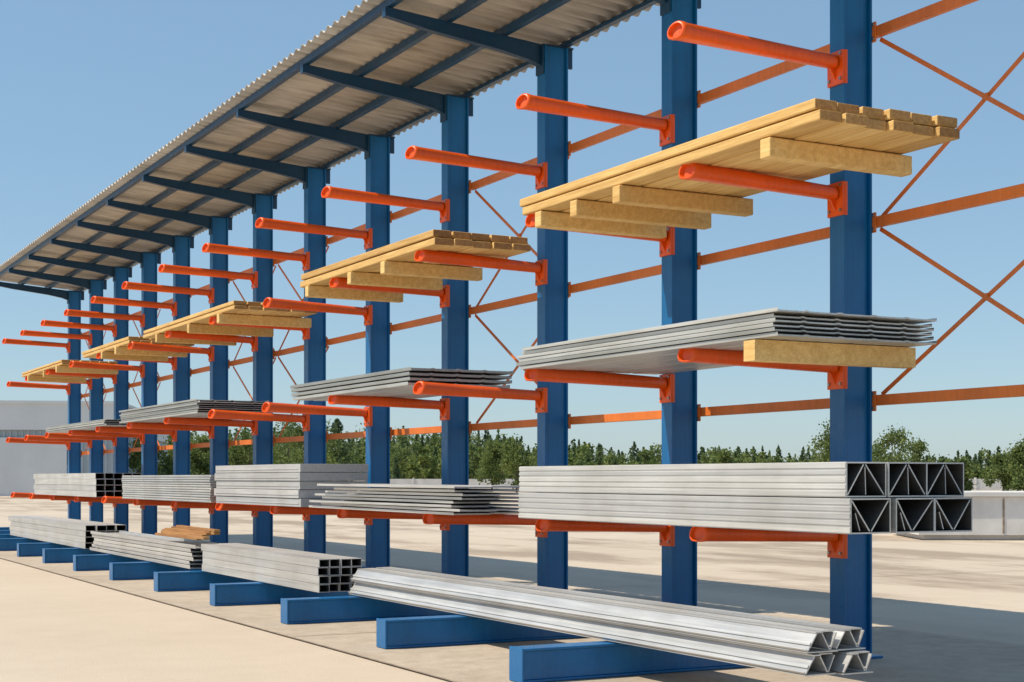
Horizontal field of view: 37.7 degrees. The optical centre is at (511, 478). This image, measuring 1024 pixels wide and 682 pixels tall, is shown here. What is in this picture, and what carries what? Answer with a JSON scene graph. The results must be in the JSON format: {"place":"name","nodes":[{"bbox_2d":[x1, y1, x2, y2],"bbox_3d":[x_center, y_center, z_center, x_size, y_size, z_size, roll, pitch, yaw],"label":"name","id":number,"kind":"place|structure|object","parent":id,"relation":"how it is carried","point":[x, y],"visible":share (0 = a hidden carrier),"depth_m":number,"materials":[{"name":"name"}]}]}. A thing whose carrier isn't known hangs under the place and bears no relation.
{"place":"outdoors","nodes":[
{"label":"outdoors","id":0,"kind":"place"},
{"bbox_2d":[0,400,168,495],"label":"warehouse","id":1,"kind":"structure","parent":0,"point":[21,464],"depth_m":77.28,"materials":[{"name":"grey metal"}]},
{"bbox_2d":[0,437,66,495],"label":"roller door","id":2,"kind":"structure","parent":1,"relation":"in","point":[19,462],"depth_m":77.26,"materials":[{"name":"white metal"}]},
{"bbox_2d":[0,490,1023,681],"bbox_3d":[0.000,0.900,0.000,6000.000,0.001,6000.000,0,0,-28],"label":"ground","id":3,"kind":"structure","parent":0,"point":[55,627],"depth_m":11.72,"materials":[{"name":"concrete"}]},
{"bbox_2d":[273,419,346,472],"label":"deciduous tree","id":4,"kind":"object","parent":3,"relation":"on","point":[297,431],"visible":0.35,"depth_m":84.69,"materials":[{"name":"green plant"}]},
{"bbox_2d":[474,439,509,491],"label":"deciduous tree","id":5,"kind":"object","parent":3,"relation":"on","point":[492,447],"visible":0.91,"depth_m":99.64,"materials":[{"name":"green plant"}]},
{"bbox_2d":[2,501,1020,681],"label":"pavement joints","id":6,"kind":"object","parent":3,"relation":"on","point":[474,575],"visible":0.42,"depth_m":10.05,"materials":[{"name":"grey concrete"}]},
{"bbox_2d":[0,551,1023,681],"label":"concrete pad","id":7,"kind":"object","parent":3,"relation":"on","point":[908,656],"depth_m":7.76,"materials":[{"name":"beige concrete"}]},
{"bbox_2d":[0,538,50,550],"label":"base leg","id":8,"kind":"object","parent":7,"relation":"on","point":[8,544],"depth_m":18.54,"materials":[{"name":"blue paint"}]},
{"bbox_2d":[8,516,125,548],"bbox_3d":[-5.335,0.615,17.757,0.422,0.246,4.639,0,0,-28],"label":"square tube bundle","id":9,"kind":"object","parent":8,"relation":"on","point":[69,532],"visible":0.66,"depth_m":16.95,"materials":[{"name":"metal"}]},
{"bbox_2d":[68,291,80,519],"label":"column","id":10,"kind":"structure","parent":7,"relation":"on","point":[74,451],"depth_m":23.32,"materials":[{"name":"blue metal"}]},
{"bbox_2d":[89,280,102,521],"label":"column","id":11,"kind":"structure","parent":7,"relation":"on","point":[96,449],"depth_m":22.00,"materials":[{"name":"blue metal"}]},
{"bbox_2d":[73,554,150,570],"bbox_3d":[-3.439,0.818,14.937,1.804,0.152,0.128,0,0,-28],"label":"base leg","id":12,"kind":"object","parent":7,"relation":"on","point":[93,562],"visible":0.23,"depth_m":14.56,"materials":[{"name":"blue paint"}]},
{"bbox_2d":[114,267,128,531],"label":"column","id":13,"kind":"structure","parent":7,"relation":"on","point":[121,448],"depth_m":20.68,"materials":[{"name":"blue metal"}]},
{"bbox_2d":[111,374,116,383],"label":"bracket","id":14,"kind":"object","parent":13,"relation":"attached to","point":[114,379],"visible":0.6,"depth_m":20.62,"materials":[{"name":"metal"}]},
{"bbox_2d":[45,369,113,377],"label":"arm","id":15,"kind":"object","parent":14,"relation":"attached to","point":[51,372],"visible":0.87,"depth_m":20.41},
{"bbox_2d":[22,360,117,382],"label":"timber stack","id":16,"kind":"object","parent":15,"relation":"on","point":[40,375],"visible":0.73,"depth_m":20.35,"materials":[{"name":"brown wood"}]},
{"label":"bracket","id":17,"kind":"object","parent":13,"relation":"attached to","visible":0},
{"bbox_2d":[50,495,74,500],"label":"arm","id":18,"kind":"object","parent":17,"relation":"attached to","point":[61,497],"visible":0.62,"depth_m":20.29},
{"bbox_2d":[33,473,141,496],"bbox_3d":[-5.598,0.080,19.593,0.554,0.286,3.879,0,0,-28],"label":"square tube bundle","id":19,"kind":"object","parent":18,"relation":"on","point":[88,484],"visible":0.91,"depth_m":18.42,"materials":[{"name":"metal"}]},
{"bbox_2d":[141,253,156,534],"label":"column","id":20,"kind":"structure","parent":7,"relation":"on","point":[149,446],"depth_m":19.36,"materials":[{"name":"blue metal"}]},
{"bbox_2d":[109,562,201,579],"bbox_3d":[-2.733,0.818,13.621,1.804,0.152,0.128,0,0,-28],"label":"base leg","id":21,"kind":"object","parent":7,"relation":"on","point":[130,570],"visible":0.26,"depth_m":13.26,"materials":[{"name":"blue paint"}]},
{"bbox_2d":[90,530,218,568],"bbox_3d":[-3.309,0.637,13.785,0.313,0.203,3.732,0,0,-28],"label":"metal channel bundle","id":22,"kind":"object","parent":21,"relation":"on","point":[181,552],"visible":0.79,"depth_m":13.41,"materials":[{"name":"metal"}]},
{"bbox_2d":[173,236,189,525],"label":"column","id":23,"kind":"structure","parent":7,"relation":"on","point":[181,392],"depth_m":18.04,"materials":[{"name":"blue metal"}]},
{"bbox_2d":[210,217,227,542],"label":"column","id":24,"kind":"structure","parent":7,"relation":"on","point":[219,391],"depth_m":16.71,"materials":[{"name":"blue metal"}]},
{"bbox_2d":[207,346,213,361],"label":"bracket","id":25,"kind":"object","parent":24,"relation":"attached to","point":[211,356],"visible":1,"depth_m":16.65,"materials":[{"name":"metal"}]},
{"bbox_2d":[128,341,209,353],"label":"arm","id":26,"kind":"object","parent":25,"relation":"attached to","point":[157,347],"visible":1,"depth_m":16.43},
{"bbox_2d":[82,336,193,360],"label":"timber stack","id":27,"kind":"object","parent":26,"relation":"on","point":[117,350],"visible":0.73,"depth_m":16.96,"materials":[{"name":"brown wood"}]},
{"bbox_2d":[154,566,368,591],"bbox_3d":[-2.026,0.818,12.302,1.804,0.152,0.128,0,0,-28],"label":"base leg","id":28,"kind":"object","parent":7,"relation":"on","point":[181,580],"visible":0.3,"depth_m":11.96,"materials":[{"name":"blue paint"}]},
{"bbox_2d":[253,194,272,546],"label":"column","id":29,"kind":"structure","parent":7,"relation":"on","point":[263,391],"depth_m":15.39,"materials":[{"name":"blue metal"}]},
{"bbox_2d":[250,271,257,288],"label":"bracket","id":30,"kind":"object","parent":29,"relation":"attached to","point":[254,281],"visible":1,"depth_m":15.33,"materials":[{"name":"metal"}]},
{"bbox_2d":[158,264,253,279],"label":"arm","id":31,"kind":"object","parent":30,"relation":"attached to","point":[173,269],"visible":1,"depth_m":15.09},
{"bbox_2d":[250,420,257,434],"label":"bracket","id":32,"kind":"object","parent":29,"relation":"attached to","point":[254,428],"visible":0.83,"depth_m":15.33,"materials":[{"name":"metal"}]},
{"bbox_2d":[164,417,253,426],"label":"arm","id":33,"kind":"object","parent":32,"relation":"attached to","point":[209,422],"visible":0.87,"depth_m":15.12},
{"bbox_2d":[119,399,269,422],"bbox_3d":[-3.303,-0.673,15.367,0.731,0.135,3.050,0,0,-28],"label":"metal sheet stack","id":34,"kind":"object","parent":33,"relation":"on","point":[190,408],"visible":0.72,"depth_m":14.40,"materials":[{"name":"grey metal"}]},
{"bbox_2d":[251,336,257,351],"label":"bracket","id":35,"kind":"object","parent":29,"relation":"attached to","point":[254,345],"visible":0.84,"depth_m":15.33,"materials":[{"name":"metal"}]},
{"bbox_2d":[165,331,253,343],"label":"arm","id":36,"kind":"object","parent":35,"relation":"attached to","point":[207,337],"visible":0.97,"depth_m":15.12},
{"bbox_2d":[143,300,316,345],"bbox_3d":[-2.784,-1.463,14.578,0.874,0.166,3.161,0,0,-28],"label":"timber stack","id":37,"kind":"object","parent":36,"relation":"on","point":[236,312],"visible":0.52,"depth_m":13.71,"materials":[{"name":"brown wood"}]},
{"bbox_2d":[251,511,257,516],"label":"bracket","id":38,"kind":"object","parent":29,"relation":"attached to","point":[254,514],"visible":0.45,"depth_m":15.33,"materials":[{"name":"metal"}]},
{"bbox_2d":[171,501,215,508],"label":"arm","id":39,"kind":"object","parent":38,"relation":"attached to","point":[179,504],"visible":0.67,"depth_m":15.03},
{"bbox_2d":[122,475,231,502],"bbox_3d":[-3.302,0.096,15.306,0.565,0.254,3.338,0,0,-28],"label":"metal plate stack","id":40,"kind":"object","parent":39,"relation":"on","point":[194,488],"visible":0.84,"depth_m":14.86,"materials":[{"name":"metal"}]},
{"bbox_2d":[210,582,356,605],"bbox_3d":[-1.312,0.818,10.972,1.804,0.152,0.128,0,0,-28],"label":"base leg","id":41,"kind":"object","parent":7,"relation":"on","point":[243,593],"visible":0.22,"depth_m":10.64,"materials":[{"name":"blue paint"}]},
{"bbox_2d":[201,543,361,592],"bbox_3d":[-1.743,0.631,10.927,0.300,0.214,2.667,0,0,-28],"label":"square tube bundle","id":42,"kind":"object","parent":41,"relation":"on","point":[314,572],"visible":0.98,"depth_m":10.35,"materials":[{"name":"metal"}]},
{"bbox_2d":[304,167,325,553],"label":"column","id":43,"kind":"structure","parent":7,"relation":"on","point":[315,371],"depth_m":14.07,"materials":[{"name":"blue metal"}]},
{"bbox_2d":[301,252,309,270],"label":"bracket","id":44,"kind":"object","parent":43,"relation":"attached to","point":[306,264],"visible":1,"depth_m":14.01,"materials":[{"name":"metal"}]},
{"bbox_2d":[202,243,304,260],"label":"arm","id":45,"kind":"object","parent":44,"relation":"attached to","point":[226,249],"visible":1,"depth_m":13.77},
{"bbox_2d":[302,414,309,430],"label":"bracket","id":46,"kind":"object","parent":43,"relation":"attached to","point":[306,425],"visible":0.89,"depth_m":14.01,"materials":[{"name":"metal"}]},
{"bbox_2d":[208,409,304,422],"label":"arm","id":47,"kind":"object","parent":46,"relation":"attached to","point":[228,414],"visible":1,"depth_m":13.78},
{"bbox_2d":[281,596,461,623],"bbox_3d":[-0.609,0.818,9.660,1.804,0.152,0.128,0,0,-28],"label":"base leg","id":48,"kind":"object","parent":7,"relation":"on","point":[324,609],"visible":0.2,"depth_m":9.37,"materials":[{"name":"blue paint"}]},
{"bbox_2d":[366,135,389,567],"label":"column","id":49,"kind":"structure","parent":7,"relation":"on","point":[378,360],"depth_m":12.75,"materials":[{"name":"blue metal"}]},
{"bbox_2d":[363,305,372,325],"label":"bracket","id":50,"kind":"object","parent":49,"relation":"attached to","point":[368,318],"visible":1,"depth_m":12.69,"materials":[{"name":"metal"}]},
{"bbox_2d":[263,297,366,315],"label":"arm","id":51,"kind":"object","parent":50,"relation":"attached to","point":[270,302],"visible":1,"depth_m":12.46},
{"bbox_2d":[363,228,372,249],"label":"bracket","id":52,"kind":"object","parent":49,"relation":"attached to","point":[368,242],"visible":1,"depth_m":12.69,"materials":[{"name":"metal"}]},
{"bbox_2d":[255,217,366,238],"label":"arm","id":53,"kind":"object","parent":52,"relation":"attached to","point":[267,223],"visible":1,"depth_m":12.44},
{"bbox_2d":[363,407,372,425],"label":"bracket","id":54,"kind":"object","parent":49,"relation":"attached to","point":[368,420],"visible":1,"depth_m":12.69,"materials":[{"name":"metal"}]},
{"bbox_2d":[262,402,366,416],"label":"arm","id":55,"kind":"object","parent":54,"relation":"attached to","point":[270,407],"visible":1,"depth_m":12.45},
{"bbox_2d":[364,519,372,524],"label":"bracket","id":56,"kind":"object","parent":49,"relation":"attached to","point":[368,521],"visible":0.44,"depth_m":12.69,"materials":[{"name":"metal"}]},
{"bbox_2d":[270,506,337,514],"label":"arm","id":57,"kind":"object","parent":56,"relation":"attached to","point":[298,510],"visible":0.6,"depth_m":12.42},
{"bbox_2d":[214,464,367,506],"bbox_3d":[-1.921,0.055,12.756,0.582,0.336,2.238,0,0,-28],"label":"metal panel stack","id":58,"kind":"object","parent":57,"relation":"on","point":[292,485],"visible":0.91,"depth_m":12.01,"materials":[{"name":"silver metal"}]},
{"bbox_2d":[442,95,468,576],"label":"column","id":59,"kind":"structure","parent":7,"relation":"on","point":[455,355],"depth_m":11.43,"materials":[{"name":"blue metal"}]},
{"bbox_2d":[439,199,449,222],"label":"bracket","id":60,"kind":"object","parent":59,"relation":"attached to","point":[445,215],"visible":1,"depth_m":11.37,"materials":[{"name":"orange metal"}]},
{"bbox_2d":[321,186,443,210],"bbox_3d":[-0.954,-2.084,11.173,0.963,0.107,0.093,0,1,-28],"label":"arm","id":61,"kind":"object","parent":60,"relation":"attached to","point":[352,195],"visible":1,"depth_m":11.12},
{"bbox_2d":[439,398,449,420],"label":"bracket","id":62,"kind":"object","parent":59,"relation":"attached to","point":[445,413],"visible":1,"depth_m":11.37,"materials":[{"name":"orange metal"}]},
{"bbox_2d":[328,395,443,409],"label":"arm","id":63,"kind":"object","parent":62,"relation":"attached to","point":[385,402],"visible":0.91,"depth_m":11.15},
{"bbox_2d":[290,367,513,400],"bbox_3d":[-0.862,-0.664,10.872,0.767,0.117,2.281,0,0,-28],"label":"metal sheet stack","id":64,"kind":"object","parent":63,"relation":"on","point":[399,383],"visible":0.74,"depth_m":10.16,"materials":[{"name":"grey metal"}]},
{"bbox_2d":[439,285,449,307],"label":"bracket","id":65,"kind":"object","parent":59,"relation":"attached to","point":[445,300],"visible":0.8,"depth_m":11.37,"materials":[{"name":"orange metal"}]},
{"bbox_2d":[329,277,443,296],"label":"arm","id":66,"kind":"object","parent":65,"relation":"attached to","point":[338,282],"visible":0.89,"depth_m":11.14},
{"bbox_2d":[376,615,583,648],"bbox_3d":[0.104,0.818,8.329,1.804,0.152,0.128,0,0,-28],"label":"base leg","id":67,"kind":"object","parent":7,"relation":"on","point":[411,632],"visible":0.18,"depth_m":8.04,"materials":[{"name":"blue paint"}]},
{"bbox_2d":[537,45,567,589],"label":"column","id":68,"kind":"structure","parent":7,"relation":"on","point":[552,327],"depth_m":10.10,"materials":[{"name":"blue metal"}]},
{"bbox_2d":[535,162,547,189],"bbox_3d":[0.182,-2.033,10.083,0.061,0.165,0.121,0,0,-28],"label":"bracket","id":69,"kind":"object","parent":68,"relation":"attached to","point":[541,180],"visible":1,"depth_m":10.05,"materials":[{"name":"orange metal"}]},
{"bbox_2d":[405,145,540,175],"bbox_3d":[-0.246,-2.084,9.852,0.963,0.107,0.093,0,0,-28],"label":"arm","id":70,"kind":"object","parent":69,"relation":"attached to","point":[412,152],"visible":1,"depth_m":9.80},
{"bbox_2d":[535,259,547,285],"bbox_3d":[0.182,-1.383,10.083,0.061,0.165,0.121,0,0,-28],"label":"bracket","id":71,"kind":"object","parent":68,"relation":"attached to","point":[541,277],"visible":1,"depth_m":10.05,"materials":[{"name":"orange metal"}]},
{"bbox_2d":[414,250,540,272],"bbox_3d":[-0.218,-1.433,9.868,0.898,0.107,0.093,0,1,-28],"label":"arm","id":72,"kind":"object","parent":71,"relation":"attached to","point":[446,257],"visible":1,"depth_m":9.82},
{"bbox_2d":[300,229,529,302],"bbox_3d":[-0.726,-1.476,10.690,0.791,0.188,2.462,0,0,-28],"label":"timber stack","id":73,"kind":"object","parent":72,"relation":"on","point":[395,265],"visible":0.95,"depth_m":10.32,"materials":[{"name":"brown wood"}]},
{"bbox_2d":[535,388,547,412],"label":"bracket","id":74,"kind":"object","parent":68,"relation":"attached to","point":[541,405],"visible":1,"depth_m":10.05,"materials":[{"name":"orange metal"}]},
{"bbox_2d":[413,381,540,400],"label":"arm","id":75,"kind":"object","parent":74,"relation":"attached to","point":[431,388],"visible":1,"depth_m":9.81},
{"bbox_2d":[535,528,547,536],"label":"bracket","id":76,"kind":"object","parent":68,"relation":"attached to","point":[540,534],"visible":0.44,"depth_m":10.07,"materials":[{"name":"metal"}]},
{"bbox_2d":[423,514,536,524],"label":"arm","id":77,"kind":"object","parent":76,"relation":"attached to","point":[495,519],"visible":0.71,"depth_m":9.83},
{"bbox_2d":[309,484,519,514],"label":"splayed metal sheets","id":78,"kind":"object","parent":77,"relation":"on","point":[438,499],"visible":0.85,"depth_m":9.69,"materials":[{"name":"metal"}]},
{"bbox_2d":[509,641,749,681],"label":"base leg","id":79,"kind":"object","parent":7,"relation":"on","point":[563,661],"visible":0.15,"depth_m":6.72,"materials":[{"name":"blue paint"}]},
{"bbox_2d":[348,567,872,676],"bbox_3d":[0.157,0.656,7.646,0.318,0.163,4.589,0,0,-28],"label":"steel profile bundle","id":80,"kind":"object","parent":79,"relation":"on","point":[805,648],"visible":1,"depth_m":6.66,"materials":[{"name":"metal"}]},
{"bbox_2d":[662,0,696,605],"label":"column","id":81,"kind":"structure","parent":7,"relation":"on","point":[679,305],"depth_m":8.78,"materials":[{"name":"blue metal"}]},
{"bbox_2d":[659,114,674,146],"bbox_3d":[0.891,-2.033,8.761,0.061,0.165,0.121,0,0,-28],"label":"bracket","id":82,"kind":"object","parent":81,"relation":"attached to","point":[666,136],"visible":0.9,"depth_m":8.73,"materials":[{"name":"orange metal"}]},
{"bbox_2d":[516,93,666,130],"bbox_3d":[0.462,-2.083,8.530,0.963,0.107,0.093,0,-1,-28],"label":"arm","id":83,"kind":"object","parent":82,"relation":"attached to","point":[527,101],"visible":1,"depth_m":8.47},
{"bbox_2d":[659,374,674,402],"bbox_3d":[0.891,-0.524,8.761,0.061,0.165,0.121,0,0,-28],"label":"bracket","id":84,"kind":"object","parent":81,"relation":"attached to","point":[667,394],"visible":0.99,"depth_m":8.73,"materials":[{"name":"orange metal"}]},
{"bbox_2d":[524,369,666,388],"bbox_3d":[0.486,-0.576,8.543,0.908,0.107,0.093,0,-1,-28],"label":"arm","id":85,"kind":"object","parent":84,"relation":"attached to","point":[587,377],"visible":0.84,"depth_m":8.50},
{"bbox_2d":[659,525,674,545],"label":"bracket","id":86,"kind":"object","parent":81,"relation":"attached to","point":[667,538],"visible":0.57,"depth_m":8.73,"materials":[{"name":"orange metal"}]},
{"bbox_2d":[535,519,666,531],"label":"arm","id":87,"kind":"object","parent":86,"relation":"attached to","point":[543,525],"visible":0.71,"depth_m":8.48},
{"bbox_2d":[518,462,971,533],"bbox_3d":[0.987,0.079,7.434,0.670,0.292,2.827,0,0,-28],"label":"aluminium profile bundle","id":88,"kind":"object","parent":87,"relation":"on","point":[867,497],"visible":1,"depth_m":6.53,"materials":[{"name":"silver metal"}]},
{"bbox_2d":[830,0,882,658],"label":"column","id":89,"kind":"structure","parent":7,"relation":"on","point":[851,405],"depth_m":7.46,"materials":[{"name":"blue metal"}]},
{"bbox_2d":[0,0,700,303],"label":"rafters","id":90,"kind":"object","parent":89,"relation":"attached to","point":[530,52],"visible":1,"depth_m":13.52,"materials":[{"name":"blue paint"}]},
{"bbox_2d":[0,0,656,290],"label":"purlins","id":91,"kind":"object","parent":90,"relation":"on","point":[375,13],"visible":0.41,"depth_m":11.98,"materials":[{"name":"blue paint"}]},
{"bbox_2d":[0,0,659,290],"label":"corrugated sheet","id":92,"kind":"object","parent":90,"relation":"on","point":[376,38],"visible":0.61,"depth_m":12.13,"materials":[{"name":"grey metal"}]},
{"bbox_2d":[81,0,1023,456],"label":"bracing","id":93,"kind":"object","parent":89,"relation":"attached to","point":[947,206],"visible":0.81,"depth_m":8.34,"materials":[{"name":"orange paint"}]},
{"bbox_2d":[827,49,847,87],"bbox_3d":[1.600,-2.033,7.439,0.061,0.165,0.121,0,0,-28],"label":"bracket","id":94,"kind":"object","parent":89,"relation":"attached to","point":[837,75],"visible":0.8,"depth_m":7.41,"materials":[{"name":"orange metal"}]},
{"bbox_2d":[667,21,837,68],"bbox_3d":[1.170,-2.083,7.210,0.963,0.107,0.094,0,1,-28],"label":"arm","id":95,"kind":"object","parent":94,"relation":"attached to","point":[682,31],"visible":1,"depth_m":7.15},
{"bbox_2d":[827,181,847,217],"bbox_3d":[1.600,-1.383,7.439,0.061,0.165,0.121,0,0,-28],"label":"bracket","id":96,"kind":"object","parent":89,"relation":"attached to","point":[838,206],"visible":0.85,"depth_m":7.41,"materials":[{"name":"orange metal"}]},
{"bbox_2d":[678,163,837,199],"bbox_3d":[1.198,-1.435,7.227,0.898,0.107,0.093,0,0,-28],"label":"arm","id":97,"kind":"object","parent":96,"relation":"attached to","point":[708,173],"visible":1,"depth_m":7.17},
{"bbox_2d":[520,98,959,238],"bbox_3d":[1.030,-1.476,7.498,0.877,0.188,2.596,0,0,-28],"label":"timber stack","id":98,"kind":"object","parent":97,"relation":"on","point":[654,195],"visible":0.94,"depth_m":7.02,"materials":[{"name":"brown wood"}]},
{"bbox_2d":[827,534,847,557],"bbox_3d":[1.600,0.312,7.439,0.061,0.165,0.121,0,0,-28],"label":"bracket","id":99,"kind":"object","parent":89,"relation":"attached to","point":[838,548],"visible":0.53,"depth_m":7.41,"materials":[{"name":"orange metal"}]},
{"bbox_2d":[689,527,837,541],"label":"arm","id":100,"kind":"object","parent":99,"relation":"attached to","point":[703,534],"visible":0.68,"depth_m":7.16},
{"bbox_2d":[827,366,847,389],"bbox_3d":[1.600,-0.524,7.439,0.061,0.165,0.121,0,0,-28],"label":"bracket","id":101,"kind":"object","parent":89,"relation":"attached to","point":[838,379],"visible":0.59,"depth_m":7.42,"materials":[{"name":"orange metal"}]},
{"bbox_2d":[677,348,837,372],"bbox_3d":[1.195,-0.577,7.221,0.908,0.107,0.093,0,0,-28],"label":"arm","id":102,"kind":"object","parent":101,"relation":"attached to","point":[716,356],"visible":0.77,"depth_m":7.10},
{"bbox_2d":[516,307,936,374],"bbox_3d":[0.983,-0.619,7.589,0.935,0.213,2.319,0,0,-28],"label":"metal sheet stack","id":103,"kind":"object","parent":102,"relation":"on","point":[773,335],"visible":0.95,"depth_m":6.79,"materials":[{"name":"grey metal"}]},
{"bbox_2d":[498,437,536,492],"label":"deciduous tree","id":104,"kind":"object","parent":3,"relation":"on","point":[513,461],"visible":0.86,"depth_m":94.67,"materials":[{"name":"green plant"}]},
{"bbox_2d":[168,422,1015,477],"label":"distant forest","id":105,"kind":"object","parent":3,"relation":"on","point":[579,452],"visible":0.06,"depth_m":171.93,"materials":[{"name":"green plant"}]},
{"bbox_2d":[168,437,1023,478],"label":"distant tree line","id":106,"kind":"object","parent":3,"relation":"on","point":[423,464],"visible":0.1,"depth_m":141.13,"materials":[{"name":"green plant"}]},
{"bbox_2d":[390,478,1016,489],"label":"boundary wall","id":107,"kind":"structure","parent":3,"relation":"on","point":[980,485],"depth_m":112.00,"materials":[{"name":"white concrete"}]},
{"bbox_2d":[872,423,913,461],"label":"deciduous tree","id":108,"kind":"object","parent":3,"relation":"on","point":[894,438],"visible":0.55,"depth_m":89.90,"materials":[{"name":"green plant"}]},
{"bbox_2d":[896,491,1023,539],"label":"concrete barrier","id":109,"kind":"object","parent":3,"relation":"on","point":[997,515],"visible":0.6,"depth_m":21.75,"materials":[{"name":"white concrete"}]},
{"bbox_2d":[0,0,1023,467],"label":"sky","id":110,"kind":"structure","parent":0,"point":[90,90],"materials":[{"name":"blue"}]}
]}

